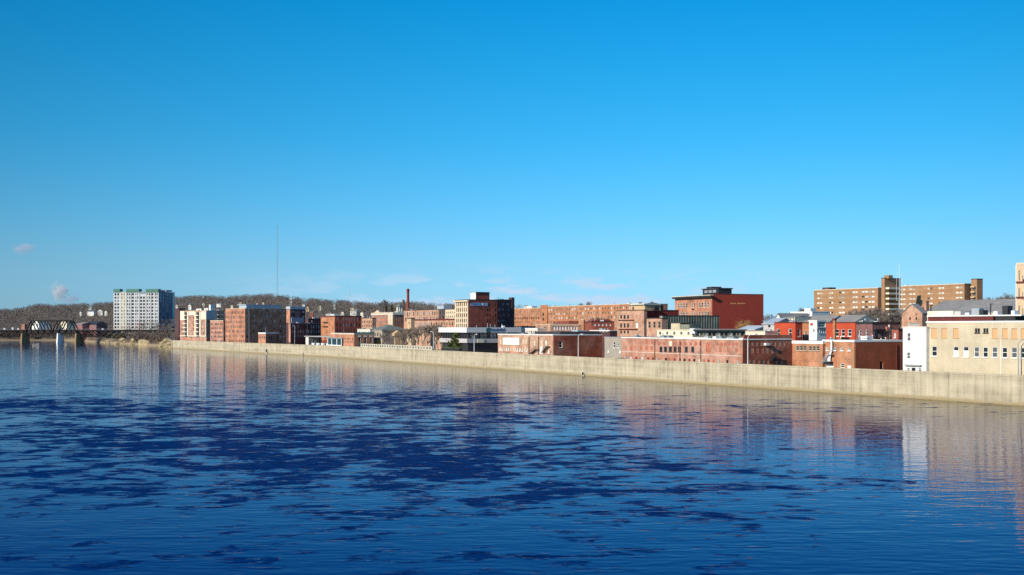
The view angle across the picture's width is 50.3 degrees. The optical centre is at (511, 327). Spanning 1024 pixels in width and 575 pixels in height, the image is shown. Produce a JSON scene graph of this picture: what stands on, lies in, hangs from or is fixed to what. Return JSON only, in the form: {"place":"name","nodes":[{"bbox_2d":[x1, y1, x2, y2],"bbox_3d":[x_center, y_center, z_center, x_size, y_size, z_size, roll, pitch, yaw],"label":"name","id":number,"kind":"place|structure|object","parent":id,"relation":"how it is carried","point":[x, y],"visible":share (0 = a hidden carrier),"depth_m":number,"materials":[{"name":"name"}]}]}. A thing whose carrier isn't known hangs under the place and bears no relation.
{"place":"outdoors","nodes":[
{"label":"outdoors","id":0,"kind":"place"},
{"bbox_2d":[0,303,381,346],"bbox_3d":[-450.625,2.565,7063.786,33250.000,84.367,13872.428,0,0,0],"label":"ground","id":1,"kind":"structure","parent":0,"point":[99,340],"depth_m":1250.43,"materials":[{"name":"brown plant"}]},
{"bbox_2d":[32,321,49,335],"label":"boat shed","id":2,"kind":"object","parent":1,"relation":"on","point":[38,325],"visible":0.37,"depth_m":1264.69,"materials":[{"name":"white paint"}]},
{"bbox_2d":[61,321,77,335],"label":"boat shed","id":3,"kind":"object","parent":1,"relation":"on","point":[66,325],"visible":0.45,"depth_m":1265.32,"materials":[{"name":"beige"}]},
{"bbox_2d":[76,322,90,341],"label":"brick mill","id":4,"kind":"object","parent":1,"relation":"on","point":[83,326],"visible":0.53,"depth_m":1153.17,"materials":[{"name":"red"}]},
{"bbox_2d":[0,320,174,342],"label":"railway bridge","id":5,"kind":"structure","parent":1,"relation":"on","point":[60,333],"depth_m":1056.57,"materials":[{"name":"metal"}]},
{"bbox_2d":[89,321,107,335],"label":"boarding house","id":6,"kind":"structure","parent":1,"relation":"on","point":[97,325],"depth_m":1134.58,"materials":[{"name":"brick"}]},
{"bbox_2d":[113,289,174,333],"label":"apartment tower","id":7,"kind":"structure","parent":1,"relation":"on","point":[133,306],"depth_m":1164.22,"materials":[{"name":"white concrete"}]},
{"bbox_2d":[138,339,155,345],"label":"stone embankment","id":8,"kind":"structure","parent":1,"relation":"on","point":[143,342],"depth_m":901.41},
{"bbox_2d":[175,308,185,339],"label":"warehouse","id":9,"kind":"structure","parent":1,"relation":"on","point":[177,323],"depth_m":865.17,"materials":[{"name":"brick"}]},
{"bbox_2d":[180,305,224,340],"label":"apartment block","id":10,"kind":"structure","parent":1,"relation":"on","point":[194,325],"depth_m":753.22,"materials":[{"name":"white brick"}]},
{"bbox_2d":[210,320,225,341],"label":"brick mill","id":11,"kind":"object","parent":1,"relation":"on","point":[217,330],"visible":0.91,"depth_m":710.32,"materials":[{"name":"orange brick"}]},
{"bbox_2d":[226,304,285,343],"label":"brick mill","id":12,"kind":"object","parent":1,"relation":"on","point":[246,323],"visible":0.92,"depth_m":682.02,"materials":[{"name":"brown brick"}]},
{"bbox_2d":[258,327,278,343],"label":"brick office","id":13,"kind":"structure","parent":1,"relation":"on","point":[268,337],"depth_m":637.71,"materials":[{"name":"brown brick"}]},
{"bbox_2d":[286,306,304,343],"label":"brick mill","id":14,"kind":"object","parent":1,"relation":"on","point":[295,311],"visible":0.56,"depth_m":633.01,"materials":[{"name":"brown brick"}]},
{"bbox_2d":[289,318,320,344],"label":"brick mill","id":15,"kind":"object","parent":1,"relation":"on","point":[301,329],"visible":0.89,"depth_m":615.91,"materials":[{"name":"brown brick"}]},
{"bbox_2d":[305,317,320,322],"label":"warehouse","id":16,"kind":"structure","parent":1,"relation":"on","point":[314,320],"depth_m":692.55,"materials":[{"name":"brick"}]},
{"bbox_2d":[304,336,330,344],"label":"pavilion","id":17,"kind":"structure","parent":1,"relation":"on","point":[310,340],"depth_m":589.65,"materials":[{"name":"white paint"}]},
{"bbox_2d":[327,337,343,345],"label":"glazed kiosk","id":18,"kind":"object","parent":1,"relation":"on","point":[335,341],"visible":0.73,"depth_m":549.64,"materials":[{"name":"teal glass"}]},
{"bbox_2d":[321,313,361,342],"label":"brick mill","id":19,"kind":"object","parent":1,"relation":"on","point":[333,324],"visible":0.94,"depth_m":597.79,"materials":[{"name":"brown brick"}]},
{"bbox_2d":[331,332,373,346],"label":"brick hall","id":20,"kind":"structure","parent":1,"relation":"on","point":[353,339],"depth_m":531.35,"materials":[{"name":"orange brick"}]},
{"bbox_2d":[357,326,374,331],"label":"stone annex","id":21,"kind":"object","parent":1,"relation":"on","point":[365,330],"visible":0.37,"depth_m":547.68,"materials":[{"name":"white stone"}]},
{"bbox_2d":[362,316,375,328],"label":"brick wing","id":22,"kind":"structure","parent":1,"relation":"on","point":[367,322],"depth_m":637.44,"materials":[{"name":"brick"}]},
{"bbox_2d":[0,293,768,342],"bbox_3d":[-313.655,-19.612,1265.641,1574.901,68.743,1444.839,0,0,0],"label":"bare woods","id":23,"kind":"object","parent":1,"relation":"on","point":[271,299],"visible":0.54,"depth_m":1404.04,"materials":[{"name":"brown plant"}]},
{"bbox_2d":[371,302,403,327],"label":"town hall","id":24,"kind":"structure","parent":1,"relation":"on","point":[396,318],"depth_m":644.00,"materials":[{"name":"brick"}]},
{"bbox_2d":[373,325,406,347],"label":"stone library","id":25,"kind":"structure","parent":1,"relation":"on","point":[390,330],"depth_m":535.31,"materials":[{"name":"grey stone"}]},
{"bbox_2d":[406,289,409,309],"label":"smokestack","id":26,"kind":"object","parent":1,"relation":"on","point":[407,304],"visible":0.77,"depth_m":789.08,"materials":[{"name":"red brick"}]},
{"bbox_2d":[407,318,414,347],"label":"brick tower","id":27,"kind":"structure","parent":1,"relation":"on","point":[410,322],"depth_m":512.63,"materials":[{"name":"beige brick"}]},
{"bbox_2d":[404,328,419,344],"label":"bare tree","id":28,"kind":"object","parent":1,"relation":"on","point":[408,335],"visible":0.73,"depth_m":485.91,"materials":[{"name":"brown plant"}]},
{"bbox_2d":[407,327,422,345],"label":"bare tree","id":29,"kind":"object","parent":1,"relation":"on","point":[421,332],"visible":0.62,"depth_m":486.56,"materials":[{"name":"brown plant"}]},
{"bbox_2d":[411,325,428,345],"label":"bare tree","id":30,"kind":"object","parent":1,"relation":"on","point":[413,332],"visible":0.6,"depth_m":471.69,"materials":[{"name":"brown plant"}]},
{"bbox_2d":[403,305,450,328],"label":"brick mill","id":31,"kind":"object","parent":1,"relation":"on","point":[439,312],"visible":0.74,"depth_m":670.61,"materials":[{"name":"orange brick"}]},
{"bbox_2d":[421,324,441,348],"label":"bare tree","id":32,"kind":"object","parent":1,"relation":"on","point":[425,329],"visible":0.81,"depth_m":465.59,"materials":[{"name":"brown plant"}]},
{"bbox_2d":[415,317,454,349],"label":"brick block","id":33,"kind":"structure","parent":1,"relation":"on","point":[447,322],"depth_m":523.94,"materials":[{"name":"orange brick"}]},
{"bbox_2d":[428,323,444,349],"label":"bare tree","id":34,"kind":"object","parent":1,"relation":"on","point":[435,330],"visible":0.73,"depth_m":464.55,"materials":[{"name":"brown plant"}]},
{"bbox_2d":[432,325,446,347],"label":"bare tree","id":35,"kind":"object","parent":1,"relation":"on","point":[440,334],"visible":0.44,"depth_m":462.57,"materials":[{"name":"brown plant"}]},
{"bbox_2d":[445,309,454,318],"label":"brick block","id":36,"kind":"structure","parent":1,"relation":"on","point":[449,313],"depth_m":608.73,"materials":[{"name":"beige brick"}]},
{"bbox_2d":[441,347,461,350],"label":"planter box","id":37,"kind":"object","parent":1,"relation":"on","point":[450,349],"visible":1,"depth_m":427.21,"materials":[{"name":"grey concrete"}]},
{"bbox_2d":[449,331,462,347],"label":"evergreen tree","id":38,"kind":"object","parent":1,"relation":"on","point":[454,342],"visible":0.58,"depth_m":444.92,"materials":[{"name":"green plant"}]},
{"bbox_2d":[453,292,496,326],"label":"office tower","id":39,"kind":"structure","parent":1,"relation":"on","point":[478,309],"depth_m":474.04,"materials":[{"name":"red brick"}]},
{"bbox_2d":[438,323,520,352],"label":"bank building","id":40,"kind":"structure","parent":1,"relation":"on","point":[484,339],"depth_m":442.11,"materials":[{"name":"white glass"}]},
{"bbox_2d":[494,297,513,326],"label":"office tower","id":41,"kind":"structure","parent":1,"relation":"on","point":[505,312],"depth_m":480.75,"materials":[{"name":"brick"}]},
{"bbox_2d":[514,306,539,326],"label":"brick mill","id":42,"kind":"object","parent":1,"relation":"on","point":[529,316],"visible":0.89,"depth_m":683.26,"materials":[{"name":"brown brick"}]},
{"bbox_2d":[518,326,535,332],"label":"service tower","id":43,"kind":"structure","parent":1,"relation":"on","point":[523,329],"depth_m":478.89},
{"bbox_2d":[525,326,546,333],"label":"shop","id":44,"kind":"structure","parent":1,"relation":"on","point":[530,330],"depth_m":433.32,"materials":[{"name":"white brick"}]},
{"bbox_2d":[498,330,601,356],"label":"brick warehouse","id":45,"kind":"structure","parent":1,"relation":"on","point":[559,343],"depth_m":367.50,"materials":[{"name":"red brick"}]},
{"bbox_2d":[535,321,581,330],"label":"shop","id":46,"kind":"structure","parent":1,"relation":"on","point":[565,325],"depth_m":426.48,"materials":[{"name":"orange brick"}]},
{"bbox_2d":[171,340,1023,405],"bbox_3d":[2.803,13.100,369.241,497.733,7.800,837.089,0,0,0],"label":"flood wall","id":47,"kind":"structure","parent":1,"relation":"on","point":[984,388],"depth_m":283.64,"materials":[{"name":"concrete"}]},
{"bbox_2d":[361,344,432,349],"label":"balustrade","id":48,"kind":"object","parent":47,"relation":"on","point":[394,346],"visible":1,"depth_m":471.93,"materials":[{"name":"concrete"}]},
{"bbox_2d":[585,319,613,330],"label":"brick shop","id":49,"kind":"structure","parent":1,"relation":"on","point":[592,324],"depth_m":410.49,"materials":[{"name":"brick"}]},
{"bbox_2d":[540,302,667,329],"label":"brick mill","id":50,"kind":"object","parent":1,"relation":"on","point":[553,314],"visible":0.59,"depth_m":610.46,"materials":[{"name":"brown brick"}]},
{"bbox_2d":[590,328,617,357],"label":"shop","id":51,"kind":"structure","parent":1,"relation":"on","point":[604,332],"depth_m":367.82,"materials":[{"name":"brick"}]},
{"bbox_2d":[604,333,663,357],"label":"stucco building","id":52,"kind":"structure","parent":1,"relation":"on","point":[613,347],"depth_m":339.81,"materials":[{"name":"beige paint"}]},
{"bbox_2d":[616,302,660,336],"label":"brick block","id":53,"kind":"structure","parent":1,"relation":"on","point":[632,322],"depth_m":390.97,"materials":[{"name":"brown brick"}]},
{"bbox_2d":[646,318,667,336],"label":"brick shop","id":54,"kind":"structure","parent":1,"relation":"on","point":[654,325],"depth_m":365.12,"materials":[{"name":"brown brick"}]},
{"bbox_2d":[647,302,678,317],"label":"brick block","id":55,"kind":"structure","parent":1,"relation":"on","point":[653,314],"depth_m":400.83,"materials":[{"name":"brown brick"}]},
{"bbox_2d":[657,322,700,336],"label":"shop","id":56,"kind":"structure","parent":1,"relation":"on","point":[681,329],"depth_m":343.54,"materials":[{"name":"beige"}]},
{"bbox_2d":[659,315,719,328],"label":"corrugated hall","id":57,"kind":"structure","parent":1,"relation":"on","point":[709,321],"depth_m":372.73,"materials":[{"name":"grey metal"}]},
{"bbox_2d":[621,333,792,365],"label":"brick warehouse","id":58,"kind":"structure","parent":1,"relation":"on","point":[770,349],"depth_m":292.27,"materials":[{"name":"red brick"}]},
{"bbox_2d":[706,342,710,352],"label":"bricked window","id":59,"kind":"structure","parent":58,"relation":"in","point":[708,345],"depth_m":293.99,"materials":[{"name":"brick"}]},
{"bbox_2d":[672,287,763,328],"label":"red building","id":60,"kind":"structure","parent":1,"relation":"on","point":[727,306],"depth_m":404.72,"materials":[{"name":"brick"}]},
{"bbox_2d":[693,329,746,337],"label":"long shed","id":61,"kind":"structure","parent":1,"relation":"on","point":[727,333],"depth_m":333.74,"materials":[{"name":"grey metal"}]},
{"bbox_2d":[735,318,753,328],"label":"willow tree","id":62,"kind":"object","parent":1,"relation":"on","point":[743,325],"visible":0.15,"depth_m":366.14,"materials":[{"name":"brown plant"}]},
{"bbox_2d":[739,325,762,334],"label":"cottage","id":63,"kind":"structure","parent":1,"relation":"on","point":[754,327],"depth_m":357.85,"materials":[{"name":"white"}]},
{"bbox_2d":[745,330,778,334],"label":"shop","id":64,"kind":"structure","parent":1,"relation":"on","point":[768,332],"depth_m":318.00,"materials":[{"name":"beige"}]},
{"bbox_2d":[762,318,789,330],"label":"frame house","id":65,"kind":"structure","parent":1,"relation":"on","point":[769,324],"depth_m":337.36,"materials":[{"name":"white wood"}]},
{"bbox_2d":[774,317,802,340],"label":"red shop","id":66,"kind":"structure","parent":1,"relation":"on","point":[793,328],"depth_m":313.80,"materials":[{"name":"paint"}]},
{"bbox_2d":[775,313,808,317],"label":"white chapel","id":67,"kind":"structure","parent":1,"relation":"on","point":[780,315],"depth_m":383.28,"materials":[{"name":"paint"}]},
{"bbox_2d":[783,316,811,321],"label":"frame house","id":68,"kind":"structure","parent":1,"relation":"on","point":[801,318],"depth_m":373.94,"materials":[{"name":"beige"}]},
{"bbox_2d":[802,322,808,339],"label":"orange shop","id":69,"kind":"structure","parent":1,"relation":"on","point":[805,330],"depth_m":323.34,"materials":[{"name":"brick"}]},
{"bbox_2d":[790,308,829,315],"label":"white house","id":70,"kind":"structure","parent":1,"relation":"on","point":[811,311],"depth_m":523.82,"materials":[{"name":"paint"}]},
{"bbox_2d":[808,320,826,339],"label":"white porch","id":71,"kind":"object","parent":1,"relation":"on","point":[817,329],"visible":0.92,"depth_m":301.08,"materials":[{"name":"paint"}]},
{"bbox_2d":[792,336,844,366],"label":"brick shop","id":72,"kind":"structure","parent":1,"relation":"on","point":[811,353],"depth_m":261.25,"materials":[{"name":"brown brick"}]},
{"bbox_2d":[805,315,840,321],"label":"frame house","id":73,"kind":"structure","parent":1,"relation":"on","point":[828,318],"depth_m":370.73,"materials":[{"name":"grey"}]},
{"bbox_2d":[832,318,836,337],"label":"chimney stack","id":74,"kind":"object","parent":1,"relation":"on","point":[834,327],"visible":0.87,"depth_m":290.15,"materials":[{"name":"orange brick"}]},
{"bbox_2d":[826,319,865,339],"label":"red shop","id":75,"kind":"structure","parent":1,"relation":"on","point":[845,330],"depth_m":310.21,"materials":[{"name":"paint"}]},
{"bbox_2d":[814,287,880,315],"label":"apartment block","id":76,"kind":"structure","parent":1,"relation":"on","point":[834,301],"depth_m":620.03,"materials":[{"name":"brown brick"}]},
{"bbox_2d":[836,315,876,321],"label":"frame house","id":77,"kind":"structure","parent":1,"relation":"on","point":[850,318],"depth_m":353.90,"materials":[{"name":"grey"}]},
{"bbox_2d":[821,335,901,369],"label":"brick shop","id":78,"kind":"structure","parent":1,"relation":"on","point":[866,352],"depth_m":252.91,"materials":[{"name":"brown brick"}]},
{"bbox_2d":[848,307,874,317],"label":"bare tree","id":79,"kind":"object","parent":1,"relation":"on","point":[855,310],"visible":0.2,"depth_m":419.45,"materials":[{"name":"grey plant"}]},
{"bbox_2d":[851,306,883,321],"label":"bare tree","id":80,"kind":"object","parent":1,"relation":"on","point":[879,309],"visible":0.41,"depth_m":408.11,"materials":[{"name":"grey plant"}]},
{"bbox_2d":[855,318,899,339],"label":"brick terrace","id":81,"kind":"structure","parent":1,"relation":"on","point":[877,329],"depth_m":278.74,"materials":[{"name":"red brick"}]},
{"bbox_2d":[871,307,902,327],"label":"bare tree","id":82,"kind":"object","parent":1,"relation":"on","point":[892,317],"visible":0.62,"depth_m":398.12,"materials":[{"name":"grey plant"}]},
{"bbox_2d":[881,275,900,321],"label":"stair tower","id":83,"kind":"structure","parent":1,"relation":"on","point":[889,302],"depth_m":567.32,"materials":[{"name":"brown brick"}]},
{"bbox_2d":[880,309,901,327],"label":"bare tree","id":84,"kind":"object","parent":1,"relation":"on","point":[895,320],"visible":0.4,"depth_m":396.67,"materials":[{"name":"brown plant"}]},
{"bbox_2d":[891,328,902,369],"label":"brick shop","id":85,"kind":"structure","parent":1,"relation":"on","point":[897,333],"depth_m":262.74},
{"bbox_2d":[896,268,899,324],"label":"roof antenna","id":86,"kind":"object","parent":1,"relation":"on","point":[899,288],"visible":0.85,"depth_m":529.94,"materials":[{"name":"white paint"}]},
{"bbox_2d":[900,301,928,327],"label":"gabled house","id":87,"kind":"structure","parent":1,"relation":"on","point":[914,315],"depth_m":277.53,"materials":[{"name":"brown brick"}]},
{"bbox_2d":[903,327,928,370],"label":"white building","id":88,"kind":"structure","parent":1,"relation":"on","point":[915,348],"depth_m":233.96,"materials":[{"name":"paint"}]},
{"bbox_2d":[900,283,970,327],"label":"apartment block","id":89,"kind":"structure","parent":1,"relation":"on","point":[934,294],"depth_m":576.91,"materials":[{"name":"brown brick"}]},
{"bbox_2d":[927,299,1015,320],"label":"slate roof hall","id":90,"kind":"structure","parent":1,"relation":"on","point":[959,305],"depth_m":337.79,"materials":[{"name":"beige"}]},
{"bbox_2d":[926,304,1023,374],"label":"stucco block","id":91,"kind":"structure","parent":1,"relation":"on","point":[978,340],"depth_m":223.15,"materials":[{"name":"beige paint"}]},
{"bbox_2d":[931,328,936,337],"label":"boarded window","id":92,"kind":"structure","parent":91,"relation":"in","point":[934,330],"depth_m":231.38,"materials":[{"name":"brown wood"}]},
{"bbox_2d":[931,346,936,356],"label":"window","id":93,"kind":"structure","parent":91,"relation":"in","point":[934,348],"depth_m":231.43,"materials":[{"name":"white glass"}]},
{"bbox_2d":[941,328,946,337],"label":"boarded window","id":94,"kind":"structure","parent":91,"relation":"in","point":[944,330],"depth_m":229.19,"materials":[{"name":"brown wood"}]},
{"bbox_2d":[954,328,958,337],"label":"boarded window","id":95,"kind":"structure","parent":91,"relation":"in","point":[956,330],"depth_m":226.68,"materials":[{"name":"brown wood"}]},
{"bbox_2d":[954,346,958,357],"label":"window","id":96,"kind":"structure","parent":91,"relation":"in","point":[956,349],"depth_m":226.63,"materials":[{"name":"white paint"}]},
{"bbox_2d":[962,347,968,357],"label":"window","id":97,"kind":"structure","parent":91,"relation":"in","point":[966,349],"depth_m":224.53,"materials":[{"name":"paint"}]},
{"bbox_2d":[973,347,979,357],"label":"window","id":98,"kind":"structure","parent":91,"relation":"in","point":[976,349],"depth_m":222.57,"materials":[{"name":"grey glass"}]},
{"bbox_2d":[982,347,987,357],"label":"window","id":99,"kind":"structure","parent":91,"relation":"in","point":[985,349],"depth_m":220.78,"materials":[{"name":"white glass"}]},
{"bbox_2d":[991,328,997,338],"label":"boarded window","id":100,"kind":"structure","parent":91,"relation":"in","point":[994,330],"depth_m":218.96,"materials":[{"name":"brown wood"}]},
{"bbox_2d":[992,347,996,357],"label":"window","id":101,"kind":"structure","parent":91,"relation":"in","point":[994,349],"depth_m":219.01,"materials":[{"name":"grey glass"}]},
{"bbox_2d":[1001,328,1007,338],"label":"boarded window","id":102,"kind":"structure","parent":91,"relation":"in","point":[1005,330],"depth_m":216.83,"materials":[{"name":"brown wood"}]},
{"bbox_2d":[1002,347,1007,358],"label":"window","id":103,"kind":"structure","parent":91,"relation":"in","point":[1004,349],"depth_m":217.04,"materials":[{"name":"white glass"}]},
{"bbox_2d":[1010,347,1016,358],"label":"window","id":104,"kind":"structure","parent":91,"relation":"in","point":[1014,349],"depth_m":215.19,"materials":[{"name":"grey glass"}]},
{"bbox_2d":[1011,328,1017,338],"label":"boarded window","id":105,"kind":"structure","parent":91,"relation":"in","point":[1014,330],"depth_m":215.14,"materials":[{"name":"brown wood"}]},
{"bbox_2d":[970,279,982,299],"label":"stair tower","id":106,"kind":"structure","parent":1,"relation":"on","point":[976,287],"depth_m":557.06,"materials":[{"name":"brown brick"}]},
{"bbox_2d":[983,292,1015,298],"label":"bare tree","id":107,"kind":"object","parent":1,"relation":"on","point":[1007,297],"visible":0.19,"depth_m":636.86,"materials":[{"name":"grey plant"}]},
{"bbox_2d":[1016,262,1023,314],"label":"tan apartment","id":108,"kind":"structure","parent":1,"relation":"on","point":[1020,287],"depth_m":252.96,"materials":[{"name":"paint"}]},
{"bbox_2d":[0,341,1023,574],"bbox_3d":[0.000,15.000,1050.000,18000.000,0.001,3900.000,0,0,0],"label":"river water","id":109,"kind":"structure","parent":0,"point":[120,459],"depth_m":112.66,"materials":[{"name":"blue liquid"}]},
{"bbox_2d":[0,0,1023,317],"label":"sky","id":110,"kind":"structure","parent":0,"point":[537,153],"materials":[{"name":"blue"}]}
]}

